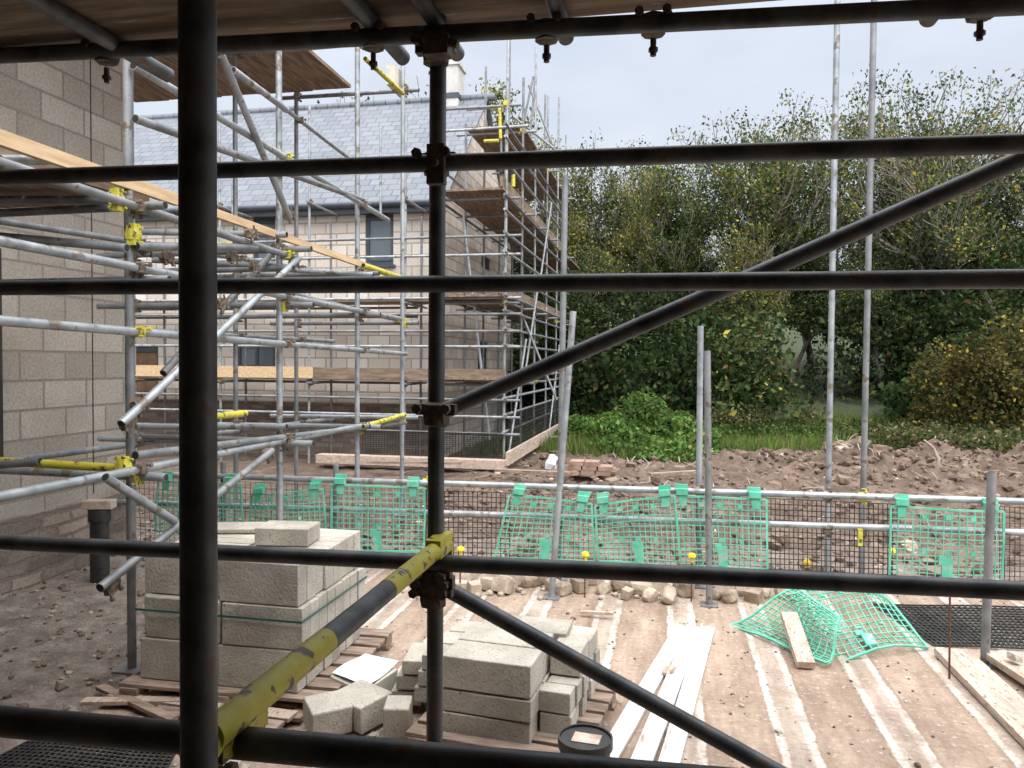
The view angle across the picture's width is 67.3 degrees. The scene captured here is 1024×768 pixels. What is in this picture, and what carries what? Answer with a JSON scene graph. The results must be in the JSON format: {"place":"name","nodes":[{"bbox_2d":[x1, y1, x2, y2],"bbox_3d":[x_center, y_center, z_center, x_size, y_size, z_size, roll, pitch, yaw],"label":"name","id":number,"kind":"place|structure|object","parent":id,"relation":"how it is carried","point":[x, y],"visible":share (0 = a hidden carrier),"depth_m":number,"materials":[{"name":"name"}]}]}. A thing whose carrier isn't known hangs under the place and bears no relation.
{"place":"outdoors","nodes":[
{"label":"outdoors","id":0,"kind":"place"},
{"bbox_2d":[0,489,1018,767],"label":"scattered gravel","id":1,"kind":"structure","parent":0,"point":[104,651],"depth_m":4.78,"materials":[{"name":"gravel"}]},
{"bbox_2d":[0,295,1023,759],"bbox_3d":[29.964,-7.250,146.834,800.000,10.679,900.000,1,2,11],"label":"ground","id":2,"kind":"structure","parent":0,"point":[72,649],"depth_m":9.18,"materials":[{"name":"soil"}]},
{"bbox_2d":[0,492,125,595],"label":"stone plinth","id":3,"kind":"structure","parent":2,"relation":"on","point":[19,570],"depth_m":6.05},
{"bbox_2d":[0,58,125,519],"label":"side wall","id":4,"kind":"structure","parent":3,"relation":"on","point":[47,390],"depth_m":6.20,"materials":[{"name":"concrete"}]},
{"bbox_2d":[0,60,93,492],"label":"movement joint","id":5,"kind":"object","parent":4,"relation":"attached to","point":[1,408],"visible":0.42,"depth_m":5.66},
{"bbox_2d":[82,499,116,583],"bbox_3d":[-3.237,1.255,6.040,0.215,0.692,0.162,0,2,-6],"label":"drain pipe","id":6,"kind":"object","parent":2,"relation":"on","point":[99,514],"visible":0.81,"depth_m":5.98,"materials":[{"name":"black plastic"}]},
{"bbox_2d":[0,45,419,675],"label":"side scaffolding","id":7,"kind":"object","parent":2,"relation":"on","point":[268,75],"visible":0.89,"depth_m":5.39,"materials":[{"name":"metal"}]},
{"bbox_2d":[137,399,444,456],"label":"front plinth","id":8,"kind":"structure","parent":2,"relation":"on","point":[343,443],"depth_m":15.48,"materials":[{"name":"concrete"}]},
{"bbox_2d":[135,213,428,403],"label":"front wall","id":9,"kind":"structure","parent":8,"relation":"on","point":[343,227],"depth_m":15.39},
{"bbox_2d":[135,199,428,221],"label":"fascia and gutter","id":10,"kind":"structure","parent":9,"relation":"attached to","point":[269,211],"depth_m":15.11,"materials":[{"name":"plastic"}]},
{"bbox_2d":[136,214,488,398],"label":"windows","id":11,"kind":"structure","parent":9,"relation":"in","point":[377,227],"depth_m":15.73,"materials":[{"name":"grey glass"}]},
{"bbox_2d":[134,99,515,255],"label":"slate roof","id":12,"kind":"structure","parent":9,"relation":"on","point":[335,126],"depth_m":17.32,"materials":[{"name":"stone"}]},
{"bbox_2d":[140,93,495,118],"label":"ridge tiles","id":13,"kind":"object","parent":12,"relation":"on","point":[491,96],"visible":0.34,"depth_m":18.71,"materials":[{"name":"tile"}]},
{"bbox_2d":[446,59,466,106],"bbox_3d":[-1.405,-7.048,18.217,0.500,1.275,0.680,1,2,11],"label":"chimney","id":14,"kind":"object","parent":12,"relation":"on","point":[456,72],"visible":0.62,"depth_m":17.92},
{"bbox_2d":[317,89,373,103],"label":"ash tree","id":15,"kind":"object","parent":2,"relation":"on","point":[368,98],"depth_m":29.43,"materials":[{"name":"green plant"}]},
{"bbox_2d":[134,40,579,469],"bbox_3d":[-5.184,-3.479,20.010,13.970,9.627,11.965,1,2,11],"label":"house scaffolding","id":16,"kind":"object","parent":2,"relation":"on","point":[506,212],"visible":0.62,"depth_m":14.43,"materials":[{"name":"metal"}]},
{"bbox_2d":[445,111,510,456],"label":"gable wall","id":17,"kind":"structure","parent":2,"relation":"on","point":[454,266],"depth_m":17.24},
{"bbox_2d":[405,71,560,206],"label":"ash tree","id":18,"kind":"object","parent":2,"relation":"on","point":[503,116],"visible":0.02,"depth_m":24.31,"materials":[{"name":"green plant"}]},
{"bbox_2d":[468,76,558,258],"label":"ash tree","id":19,"kind":"object","parent":2,"relation":"on","point":[494,90],"depth_m":26.59,"materials":[{"name":"green plant"}]},
{"bbox_2d":[5,568,1023,767],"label":"concrete floor slab","id":20,"kind":"structure","parent":2,"relation":"on","point":[895,723],"depth_m":4.22,"materials":[{"name":"concrete"}]},
{"bbox_2d":[0,741,175,767],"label":"black mat","id":21,"kind":"object","parent":20,"relation":"on","point":[36,751],"visible":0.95,"depth_m":3.31,"materials":[{"name":"plastic"}]},
{"bbox_2d":[119,628,393,709],"bbox_3d":[-1.367,1.565,4.323,1.150,0.099,1.063,1,2,11],"label":"wooden pallet","id":22,"kind":"object","parent":20,"relation":"on","point":[369,640],"visible":0.27,"depth_m":3.94,"materials":[{"name":"brown wood"}]},
{"bbox_2d":[141,520,364,692],"bbox_3d":[-1.400,1.144,4.271,0.914,0.740,0.814,1,2,11],"label":"concrete block stack","id":23,"kind":"object","parent":22,"relation":"on","point":[249,651],"visible":0.68,"depth_m":3.93,"materials":[{"name":"concrete"}]},
{"bbox_2d":[135,576,366,623],"bbox_3d":[-1.401,1.152,4.270,0.928,0.012,0.836,1,2,11],"label":"packing strap","id":24,"kind":"object","parent":23,"relation":"attached to","point":[263,619],"visible":0.86,"depth_m":3.89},
{"bbox_2d":[303,690,352,733],"bbox_3d":[-0.868,1.555,3.622,0.190,0.143,0.189,0,2,-29],"label":"concrete block","id":25,"kind":"object","parent":20,"relation":"on","point":[330,712],"depth_m":3.57,"materials":[{"name":"concrete"}]},
{"bbox_2d":[80,610,613,728],"bbox_3d":[-0.752,1.578,4.498,2.597,0.035,2.102,1,2,11],"label":"broken timber","id":26,"kind":"object","parent":20,"relation":"on","point":[168,707],"visible":0.41,"depth_m":3.81,"materials":[{"name":"brown wood"}]},
{"bbox_2d":[330,667,397,690],"bbox_3d":[-0.775,1.553,4.011,0.325,0.114,0.268,2,2,40],"label":"foam insulation offcut","id":27,"kind":"object","parent":20,"relation":"on","point":[387,681],"visible":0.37,"depth_m":3.96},
{"bbox_2d":[332,653,397,682],"bbox_3d":[-0.764,1.485,4.018,0.276,0.030,0.318,1,2,30],"label":"paper sheet","id":28,"kind":"object","parent":27,"relation":"on","point":[369,668],"visible":0.95,"depth_m":4.03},
{"bbox_2d":[339,679,391,733],"bbox_3d":[-0.728,1.554,3.715,0.240,0.144,0.209,2,2,40],"label":"concrete block","id":29,"kind":"object","parent":20,"relation":"on","point":[366,699],"depth_m":3.64,"materials":[{"name":"concrete"}]},
{"bbox_2d":[383,695,412,739],"bbox_3d":[-0.530,1.549,3.577,0.120,0.159,0.140,0,2,0],"label":"concrete block","id":30,"kind":"object","parent":20,"relation":"on","point":[397,716],"depth_m":3.52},
{"bbox_2d":[457,546,464,586],"bbox_3d":[-0.388,1.403,5.806,0.064,0.357,0.064,1,2,11],"label":"rebar pin","id":31,"kind":"object","parent":20,"relation":"on","point":[460,549],"visible":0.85,"depth_m":5.79,"materials":[{"name":"yellow plastic"}]},
{"bbox_2d":[0,0,1023,767],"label":"foreground scaffolding","id":32,"kind":"object","parent":20,"relation":"on","point":[196,38],"visible":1,"depth_m":2.05,"materials":[{"name":"metal"}]},
{"bbox_2d":[406,682,617,752],"bbox_3d":[0.035,1.595,3.691,0.800,0.099,0.830,1,2,18],"label":"wooden pallet","id":33,"kind":"object","parent":20,"relation":"on","point":[601,701],"visible":0.31,"depth_m":3.41,"materials":[{"name":"brown wood"}]},
{"bbox_2d":[391,615,599,743],"bbox_3d":[-0.111,1.399,3.774,1.032,0.396,0.832,1,2,11],"label":"concrete block stack","id":34,"kind":"object","parent":33,"relation":"on","point":[500,684],"visible":0.82,"depth_m":3.42,"materials":[{"name":"concrete"}]},
{"bbox_2d":[542,311,576,600],"bbox_3d":[0.352,0.529,5.673,0.225,2.130,0.120,1,2,11],"label":"scaffold pole","id":35,"kind":"object","parent":20,"relation":"on","point":[551,595],"visible":1,"depth_m":5.65,"materials":[{"name":"metal"}]},
{"bbox_2d":[556,176,567,581],"bbox_3d":[0.386,-0.027,6.105,0.120,3.215,0.120,1,2,11],"label":"scaffold pole","id":36,"kind":"object","parent":20,"relation":"on","point":[564,226],"visible":0.55,"depth_m":6.07,"materials":[{"name":"metal"}]},
{"bbox_2d":[558,723,612,756],"bbox_3d":[0.293,1.537,3.082,0.220,0.255,0.220,1,2,11],"label":"black bucket","id":37,"kind":"object","parent":20,"relation":"on","point":[588,739],"visible":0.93,"depth_m":3.06,"materials":[{"name":"plastic"}]},
{"bbox_2d":[581,551,589,597],"bbox_3d":[0.545,1.420,5.732,0.064,0.342,0.064,1,2,11],"label":"rebar pin","id":38,"kind":"object","parent":20,"relation":"on","point":[585,554],"visible":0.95,"depth_m":5.72,"materials":[{"name":"yellow plastic"}]},
{"bbox_2d":[401,573,795,604],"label":"rubble stones","id":39,"kind":"object","parent":20,"relation":"on","point":[667,593],"visible":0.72,"depth_m":5.76,"materials":[{"name":"stone"}]},
{"bbox_2d":[610,623,714,762],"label":"white fascia boards","id":40,"kind":"object","parent":20,"relation":"on","point":[680,661],"visible":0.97,"depth_m":4.04,"materials":[{"name":"plastic"}]},
{"bbox_2d":[688,553,695,601],"bbox_3d":[1.321,1.420,5.656,0.064,0.358,0.064,1,2,11],"label":"rebar pin","id":41,"kind":"object","parent":20,"relation":"on","point":[692,556],"visible":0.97,"depth_m":5.64,"materials":[{"name":"yellow plastic"}]},
{"bbox_2d":[694,326,705,588],"bbox_3d":[1.467,0.570,6.005,0.120,2.045,0.120,1,2,11],"label":"scaffold pole","id":42,"kind":"object","parent":20,"relation":"on","point":[700,353],"visible":0.86,"depth_m":5.98,"materials":[{"name":"metal"}]},
{"bbox_2d":[700,351,717,607],"bbox_3d":[1.434,0.682,5.545,0.125,1.847,0.120,1,2,11],"label":"scaffold pole","id":43,"kind":"object","parent":20,"relation":"on","point":[708,603],"visible":1,"depth_m":5.53,"materials":[{"name":"metal"}]},
{"bbox_2d":[730,589,840,664],"bbox_3d":[1.834,1.510,4.872,0.468,0.259,0.848,0,2,-23],"label":"green brick guard","id":44,"kind":"object","parent":20,"relation":"on","point":[787,646],"visible":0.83,"depth_m":4.89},
{"bbox_2d":[784,591,842,624],"bbox_3d":[1.873,1.403,4.803,0.110,0.054,0.736,0,2,1],"label":"green offcut","id":45,"kind":"object","parent":44,"relation":"on","point":[813,610],"visible":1,"depth_m":4.77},
{"bbox_2d":[780,611,814,668],"bbox_3d":[1.713,1.532,4.627,0.100,0.181,0.477,1,2,8],"label":"timber plank","id":46,"kind":"object","parent":20,"relation":"on","point":[798,643],"visible":1,"depth_m":4.58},
{"bbox_2d":[803,559,810,569],"bbox_3d":[2.283,1.478,5.965,0.064,0.241,0.064,1,2,11],"label":"rebar pin","id":47,"kind":"object","parent":20,"relation":"on","point":[805,561],"visible":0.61,"depth_m":5.95,"materials":[{"name":"yellow plastic"}]},
{"bbox_2d":[792,590,928,660],"bbox_3d":[2.261,1.547,5.039,0.716,0.206,1.235,1,2,11],"label":"green brick guard","id":48,"kind":"object","parent":20,"relation":"on","point":[868,639],"visible":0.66,"depth_m":4.94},
{"bbox_2d":[873,604,1023,649],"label":"black mat","id":49,"kind":"object","parent":20,"relation":"on","point":[955,639],"visible":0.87,"depth_m":5.16,"materials":[{"name":"plastic"}]},
{"bbox_2d":[948,597,950,678],"bbox_3d":[2.443,1.373,4.294,0.021,0.548,0.012,1,2,11],"label":"rebar pin","id":50,"kind":"object","parent":20,"relation":"on","point":[949,653],"visible":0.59,"depth_m":4.29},
{"bbox_2d":[934,648,1023,746],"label":"timber boards","id":51,"kind":"object","parent":20,"relation":"on","point":[994,694],"visible":1,"depth_m":4.16,"materials":[{"name":"beige wood"}]},
{"bbox_2d":[980,471,999,669],"bbox_3d":[2.767,1.077,4.480,0.120,1.139,0.120,1,2,11],"label":"scaffold pole","id":52,"kind":"object","parent":20,"relation":"on","point":[988,556],"visible":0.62,"depth_m":4.46,"materials":[{"name":"metal"}]},
{"bbox_2d":[367,435,695,475],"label":"discarded planks","id":53,"kind":"object","parent":2,"relation":"on","point":[533,471],"visible":0.73,"depth_m":11.90,"materials":[{"name":"brown wood"}]},
{"bbox_2d":[511,203,570,358],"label":"woodland tree","id":54,"kind":"object","parent":2,"relation":"on","point":[518,266],"visible":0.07,"depth_m":30.38,"materials":[{"name":"green plant"}]},
{"bbox_2d":[545,454,557,470],"bbox_3d":[0.659,1.301,12.723,0.239,0.283,0.205,1,2,11],"label":"white rubble bag","id":55,"kind":"object","parent":2,"relation":"on","point":[551,462],"visible":0.96,"depth_m":12.67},
{"bbox_2d":[513,242,600,340],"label":"woodland tree","id":56,"kind":"object","parent":2,"relation":"on","point":[539,298],"visible":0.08,"depth_m":27.09,"materials":[{"name":"green plant"}]},
{"bbox_2d":[516,134,607,273],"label":"ash tree","id":57,"kind":"object","parent":2,"relation":"on","point":[576,227],"visible":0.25,"depth_m":28.71,"materials":[{"name":"green plant"}]},
{"bbox_2d":[117,461,1023,545],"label":"edge guard rail","id":58,"kind":"object","parent":2,"relation":"on","point":[863,497],"visible":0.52,"depth_m":5.88,"materials":[{"name":"metal"}]},
{"bbox_2d":[155,471,243,533],"bbox_3d":[-2.687,1.022,6.573,0.854,0.538,0.068,1,2,11],"label":"green brick guard","id":59,"kind":"object","parent":58,"relation":"attached to","point":[226,478],"visible":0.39,"depth_m":6.60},
{"bbox_2d":[248,479,326,528],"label":"green brick guard","id":60,"kind":"object","parent":58,"relation":"attached to","point":[313,488],"visible":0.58,"depth_m":6.39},
{"bbox_2d":[330,474,425,552],"bbox_3d":[-1.095,1.060,6.257,0.809,0.632,0.055,1,2,9],"label":"green brick guard","id":61,"kind":"object","parent":58,"relation":"attached to","point":[412,487],"visible":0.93,"depth_m":6.25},
{"bbox_2d":[494,484,595,560],"bbox_3d":[0.255,1.083,5.984,0.795,0.589,0.077,1,2,11],"label":"green brick guard","id":62,"kind":"object","parent":58,"relation":"attached to","point":[545,543],"visible":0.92,"depth_m":5.99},
{"bbox_2d":[136,478,1023,580],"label":"black debris netting","id":63,"kind":"object","parent":58,"relation":"hanging from","point":[728,548],"visible":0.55,"depth_m":5.92,"materials":[{"name":"plastic"}]},
{"bbox_2d":[594,484,681,564],"bbox_3d":[0.956,1.063,5.836,0.664,0.620,0.076,1,2,11],"label":"green brick guard","id":64,"kind":"object","parent":58,"relation":"attached to","point":[603,502],"visible":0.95,"depth_m":5.86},
{"bbox_2d":[673,484,767,568],"bbox_3d":[1.543,1.072,5.716,0.694,0.628,0.078,1,2,11],"label":"green brick guard","id":65,"kind":"object","parent":58,"relation":"attached to","point":[754,493],"visible":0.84,"depth_m":5.72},
{"bbox_2d":[888,494,1004,579],"bbox_3d":[3.060,1.093,5.419,0.749,0.603,0.074,1,2,11],"label":"green brick guard","id":66,"kind":"object","parent":58,"relation":"attached to","point":[901,501],"visible":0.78,"depth_m":5.40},
{"bbox_2d":[516,133,647,343],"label":"ash tree","id":67,"kind":"object","parent":2,"relation":"on","point":[604,201],"visible":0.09,"depth_m":30.09,"materials":[{"name":"green plant"}]},
{"bbox_2d":[525,235,657,328],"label":"woodland tree","id":68,"kind":"object","parent":2,"relation":"on","point":[581,296],"visible":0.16,"depth_m":26.87,"materials":[{"name":"green plant"}]},
{"bbox_2d":[566,459,616,475],"bbox_3d":[1.247,1.296,12.030,0.867,0.205,0.603,0,2,-9],"label":"brick pile","id":69,"kind":"object","parent":2,"relation":"on","point":[576,467],"visible":0.98,"depth_m":11.85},
{"bbox_2d":[560,127,674,351],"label":"ash tree","id":70,"kind":"object","parent":2,"relation":"on","point":[608,218],"visible":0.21,"depth_m":30.21,"materials":[{"name":"green plant"}]},
{"bbox_2d":[588,164,682,358],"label":"ash tree","id":71,"kind":"object","parent":2,"relation":"on","point":[636,227],"visible":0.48,"depth_m":26.93,"materials":[{"name":"green plant"}]},
{"bbox_2d":[550,386,741,462],"bbox_3d":[2.829,0.815,16.843,3.409,1.443,5.383,0,2,-15],"label":"nettle bush","id":72,"kind":"object","parent":2,"relation":"on","point":[639,418],"visible":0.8,"depth_m":15.84,"materials":[{"name":"green plant"}]},
{"bbox_2d":[581,224,711,353],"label":"woodland tree","id":73,"kind":"object","parent":2,"relation":"on","point":[626,304],"visible":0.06,"depth_m":33.17,"materials":[{"name":"green plant"}]},
{"bbox_2d":[590,165,720,334],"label":"ash tree","id":74,"kind":"object","parent":2,"relation":"on","point":[617,222],"visible":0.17,"depth_m":28.82,"materials":[{"name":"green plant"}]},
{"bbox_2d":[609,221,743,349],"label":"woodland tree","id":75,"kind":"object","parent":2,"relation":"on","point":[697,270],"visible":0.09,"depth_m":26.17,"materials":[{"name":"green plant"}]},
{"bbox_2d":[618,197,736,357],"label":"woodland tree","id":76,"kind":"object","parent":2,"relation":"on","point":[678,266],"visible":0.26,"depth_m":25.94,"materials":[{"name":"green plant"}]},
{"bbox_2d":[360,439,1023,580],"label":"soil clods","id":77,"kind":"object","parent":2,"relation":"on","point":[844,478],"visible":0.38,"depth_m":10.26,"materials":[{"name":"soil"}]},
{"bbox_2d":[621,125,763,367],"bbox_3d":[6.371,-4.520,27.833,5.082,9.903,6.406,0,2,-22],"label":"woodland tree","id":78,"kind":"object","parent":2,"relation":"on","point":[683,205],"visible":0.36,"depth_m":26.50,"materials":[{"name":"green plant"}]},
{"bbox_2d":[462,406,1023,461],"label":"grass","id":79,"kind":"structure","parent":2,"relation":"on","point":[748,444],"depth_m":15.83,"materials":[{"name":"green plant"}]},
{"bbox_2d":[693,217,793,374],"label":"ash tree","id":80,"kind":"object","parent":2,"relation":"on","point":[748,296],"visible":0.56,"depth_m":24.38,"materials":[{"name":"green plant"}]},
{"bbox_2d":[675,101,841,372],"bbox_3d":[8.362,-4.716,26.991,5.289,10.616,6.584,0,2,-4],"label":"ash tree","id":81,"kind":"object","parent":2,"relation":"on","point":[783,203],"visible":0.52,"depth_m":25.60,"materials":[{"name":"green plant"}]},
{"bbox_2d":[505,229,1023,426],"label":"woodland understorey","id":82,"kind":"object","parent":2,"relation":"on","point":[607,376],"visible":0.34,"depth_m":22.23,"materials":[{"name":"green plant"}]},
{"bbox_2d":[705,217,843,355],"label":"woodland tree","id":83,"kind":"object","parent":2,"relation":"on","point":[770,290],"depth_m":30.45,"materials":[{"name":"green plant"}]},
{"bbox_2d":[672,97,896,346],"bbox_3d":[8.730,-4.240,25.967,7.699,9.893,7.550,1,2,19],"label":"ash tree","id":84,"kind":"object","parent":2,"relation":"on","point":[807,221],"visible":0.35,"depth_m":25.37,"materials":[{"name":"green plant"}]},
{"bbox_2d":[695,413,883,442],"bbox_3d":[6.601,1.116,18.523,5.164,0.705,3.986,1,2,11],"label":"bramble patch","id":85,"kind":"object","parent":2,"relation":"on","point":[813,429],"visible":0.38,"depth_m":18.04,"materials":[{"name":"green plant"}]},
{"bbox_2d":[727,88,866,375],"bbox_3d":[10.296,-5.299,28.335,5.262,11.536,6.633,1,2,9],"label":"woodland tree","id":86,"kind":"object","parent":2,"relation":"on","point":[809,351],"visible":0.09,"depth_m":27.73,"materials":[{"name":"green plant"}]},
{"bbox_2d":[595,436,1023,531],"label":"broken twigs","id":87,"kind":"object","parent":2,"relation":"on","point":[648,463],"visible":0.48,"depth_m":11.06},
{"bbox_2d":[739,199,896,393],"bbox_3d":[10.457,-2.768,25.989,5.512,6.972,4.373,0,2,-2],"label":"woodland tree","id":88,"kind":"object","parent":2,"relation":"on","point":[798,293],"visible":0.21,"depth_m":25.69,"materials":[{"name":"green plant"}]},
{"bbox_2d":[759,222,893,384],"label":"woodland tree","id":89,"kind":"object","parent":2,"relation":"on","point":[797,323],"visible":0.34,"depth_m":25.64,"materials":[{"name":"green plant"}]},
{"bbox_2d":[824,0,840,571],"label":"scaffold pole","id":90,"kind":"object","parent":2,"relation":"on","point":[832,257],"visible":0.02,"depth_m":6.33,"materials":[{"name":"metal"}]},
{"bbox_2d":[692,400,1023,454],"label":"dry scrub","id":91,"kind":"object","parent":2,"relation":"on","point":[972,438],"visible":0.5,"depth_m":15.39,"materials":[{"name":"green plant"}]},
{"bbox_2d":[832,433,892,456],"bbox_3d":[6.053,1.165,13.227,1.143,0.579,0.952,1,2,11],"label":"tree root stump","id":92,"kind":"object","parent":2,"relation":"on","point":[872,449],"visible":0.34,"depth_m":13.10,"materials":[{"name":"wood"}]},
{"bbox_2d":[858,0,876,572],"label":"scaffold pole","id":93,"kind":"object","parent":2,"relation":"on","point":[868,254],"depth_m":6.21,"materials":[{"name":"metal"}]},
{"bbox_2d":[807,253,930,394],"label":"woodland tree","id":94,"kind":"object","parent":2,"relation":"on","point":[857,334],"visible":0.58,"depth_m":23.78,"materials":[{"name":"green plant"}]},
{"bbox_2d":[888,549,895,573],"bbox_3d":[2.997,1.449,6.073,0.064,0.303,0.064,1,2,11],"label":"rebar pin","id":95,"kind":"object","parent":2,"relation":"on","point":[894,550],"visible":0.49,"depth_m":6.06,"materials":[{"name":"yellow plastic"}]},
{"bbox_2d":[817,212,974,363],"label":"woodland tree","id":96,"kind":"object","parent":2,"relation":"on","point":[907,291],"visible":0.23,"depth_m":24.29,"materials":[{"name":"green plant"}]},
{"bbox_2d":[783,67,1021,381],"bbox_3d":[14.281,-5.165,27.941,8.867,11.618,9.041,1,2,16],"label":"ash tree","id":97,"kind":"object","parent":2,"relation":"on","point":[917,134],"visible":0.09,"depth_m":26.70,"materials":[{"name":"green plant"}]},
{"bbox_2d":[826,63,982,380],"bbox_3d":[13.645,-5.069,27.059,4.934,11.537,6.219,2,2,41],"label":"woodland tree","id":98,"kind":"object","parent":2,"relation":"on","point":[925,134],"visible":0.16,"depth_m":26.03,"materials":[{"name":"green plant"}]},
{"bbox_2d":[817,98,1013,334],"bbox_3d":[12.498,-3.791,23.282,6.106,9.364,5.960,0,2,-17],"label":"ash tree","id":99,"kind":"object","parent":2,"relation":"on","point":[949,249],"visible":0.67,"depth_m":23.13,"materials":[{"name":"green plant"}]},
{"bbox_2d":[825,69,1023,348],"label":"ash tree","id":100,"kind":"object","parent":2,"relation":"on","point":[982,223],"visible":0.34,"depth_m":24.30,"materials":[{"name":"green plant"}]},
{"bbox_2d":[923,439,940,469],"bbox_3d":[6.438,1.087,11.795,0.252,0.471,0.070,1,2,11],"label":"dead branch","id":101,"kind":"object","parent":2,"relation":"on","point":[937,464],"visible":1,"depth_m":11.77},
{"bbox_2d":[851,227,1019,313],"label":"woodland tree","id":102,"kind":"object","parent":2,"relation":"on","point":[989,289],"depth_m":30.85,"materials":[{"name":"green plant"}]},
{"bbox_2d":[887,71,1023,323],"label":"woodland tree","id":103,"kind":"object","parent":2,"relation":"on","point":[1007,208],"visible":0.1,"depth_m":27.20,"materials":[{"name":"green plant"}]},
{"bbox_2d":[891,120,1020,328],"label":"woodland tree","id":104,"kind":"object","parent":2,"relation":"on","point":[992,220],"visible":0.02,"depth_m":26.57,"materials":[{"name":"green plant"}]},
{"bbox_2d":[898,308,1023,436],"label":"hawthorn shrub","id":105,"kind":"object","parent":2,"relation":"on","point":[991,371],"visible":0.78,"depth_m":17.60,"materials":[{"name":"green plant"}]},
{"bbox_2d":[953,214,1023,323],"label":"woodland tree","id":106,"kind":"object","parent":2,"relation":"on","point":[1017,291],"visible":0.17,"depth_m":26.54,"materials":[{"name":"green plant"}]},
{"bbox_2d":[979,104,1023,261],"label":"ash tree","id":107,"kind":"object","parent":2,"relation":"on","point":[1018,230],"visible":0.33,"depth_m":27.27,"materials":[{"name":"green plant"}]},
{"bbox_2d":[987,168,1023,261],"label":"ash tree","id":108,"kind":"object","parent":2,"relation":"on","point":[1018,226],"visible":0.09,"depth_m":29.37,"materials":[{"name":"green plant"}]},
{"bbox_2d":[134,0,1023,293],"label":"sky","id":109,"kind":"structure","parent":0,"point":[611,83],"materials":[{"name":"white"}]}
]}

